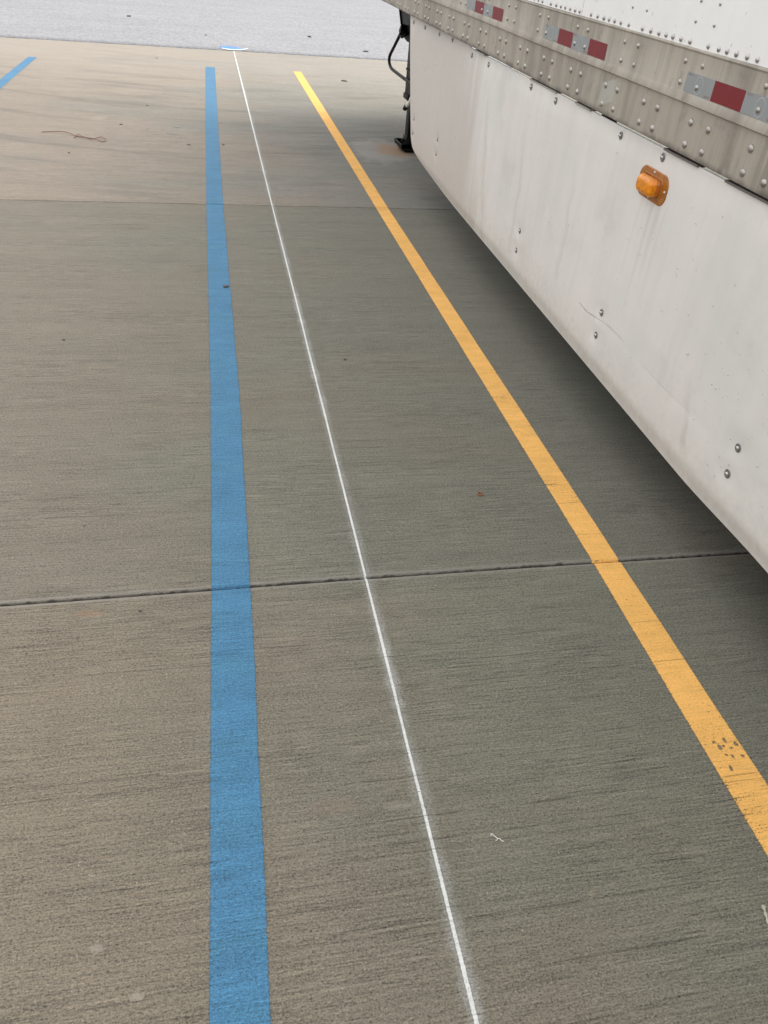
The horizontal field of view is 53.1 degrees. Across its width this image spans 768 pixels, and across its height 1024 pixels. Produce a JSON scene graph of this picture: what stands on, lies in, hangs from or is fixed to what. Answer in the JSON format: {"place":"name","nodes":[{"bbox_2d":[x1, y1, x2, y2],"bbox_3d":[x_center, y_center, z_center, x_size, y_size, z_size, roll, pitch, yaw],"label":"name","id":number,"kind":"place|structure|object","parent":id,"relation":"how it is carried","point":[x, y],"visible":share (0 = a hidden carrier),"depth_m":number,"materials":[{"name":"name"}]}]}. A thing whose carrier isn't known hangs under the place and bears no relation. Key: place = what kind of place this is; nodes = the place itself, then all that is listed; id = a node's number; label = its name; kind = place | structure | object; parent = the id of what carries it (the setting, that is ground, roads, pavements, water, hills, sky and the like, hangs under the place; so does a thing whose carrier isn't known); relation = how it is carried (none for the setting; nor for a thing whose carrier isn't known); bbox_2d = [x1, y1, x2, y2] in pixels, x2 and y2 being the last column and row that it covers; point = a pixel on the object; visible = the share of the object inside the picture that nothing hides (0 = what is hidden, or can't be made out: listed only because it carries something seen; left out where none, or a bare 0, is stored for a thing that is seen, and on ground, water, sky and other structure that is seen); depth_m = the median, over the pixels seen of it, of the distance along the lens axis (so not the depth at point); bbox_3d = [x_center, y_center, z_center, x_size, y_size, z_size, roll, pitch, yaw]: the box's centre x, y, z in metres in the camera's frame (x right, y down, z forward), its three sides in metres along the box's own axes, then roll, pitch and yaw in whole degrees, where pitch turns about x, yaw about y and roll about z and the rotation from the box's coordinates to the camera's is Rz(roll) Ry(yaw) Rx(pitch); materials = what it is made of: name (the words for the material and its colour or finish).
{"place":"outdoors","nodes":[
{"label":"outdoors","id":0,"kind":"place"},
{"bbox_2d":[0,0,511,67],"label":"road","id":1,"kind":"structure","parent":0,"point":[345,28],"depth_m":13.79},
{"bbox_2d":[221,46,247,49],"bbox_3d":[-2.226,-6.926,11.479,0.500,0.002,0.478,-3,37,-11],"label":"spray mark","id":2,"kind":"object","parent":1,"relation":"on","point":[230,48],"visible":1,"depth_m":11.46,"materials":[{"name":"paint"}]},
{"bbox_2d":[0,37,729,209],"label":"concrete slab","id":3,"kind":"structure","parent":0,"point":[105,91],"depth_m":6.90,"materials":[{"name":"grey concrete"}]},
{"bbox_2d":[0,57,35,88],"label":"painted line","id":4,"kind":"object","parent":3,"relation":"on","point":[10,75],"visible":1,"depth_m":8.51,"materials":[{"name":"blue paint"}]},
{"bbox_2d":[42,131,105,141],"bbox_3d":[-2.529,-3.073,6.276,0.582,0.018,0.107,13,37,10],"label":"wire","id":5,"kind":"object","parent":3,"relation":"on","point":[76,135],"visible":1,"depth_m":6.27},
{"bbox_2d":[293,71,767,855],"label":"painted line","id":6,"kind":"object","parent":3,"relation":"on","point":[689,695],"visible":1,"depth_m":2.31,"materials":[{"name":"yellow paint"}]},
{"bbox_2d":[382,0,767,572],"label":"semi trailer","id":7,"kind":"object","parent":3,"relation":"on","point":[634,264],"visible":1,"depth_m":2.56,"materials":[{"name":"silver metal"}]},
{"bbox_2d":[0,200,748,605],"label":"concrete slab","id":8,"kind":"structure","parent":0,"point":[104,422],"depth_m":2.96,"materials":[{"name":"grey concrete"}]},
{"bbox_2d":[0,553,749,606],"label":"joint dirt","id":9,"kind":"structure","parent":8,"relation":"on","point":[356,579],"depth_m":2.23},
{"bbox_2d":[0,554,767,1023],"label":"concrete slab","id":10,"kind":"structure","parent":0,"point":[616,872],"depth_m":1.65,"materials":[{"name":"grey concrete"}]},
{"bbox_2d":[233,51,478,1023],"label":"chalk line","id":11,"kind":"object","parent":10,"relation":"on","point":[467,984],"visible":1,"depth_m":1.87,"materials":[{"name":"white paint"}]},
{"bbox_2d":[761,905,767,923],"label":"paint mark","id":12,"kind":"object","parent":10,"relation":"on","point":[765,913],"visible":1,"depth_m":1.51,"materials":[{"name":"white paint"}]},
{"label":"ground","id":13,"kind":"structure","parent":0,"visible":0},
{"bbox_2d":[205,67,270,1023],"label":"painted line","id":14,"kind":"object","parent":13,"relation":"on","point":[238,983],"visible":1,"depth_m":1.84,"materials":[{"name":"blue paint"}]}
]}

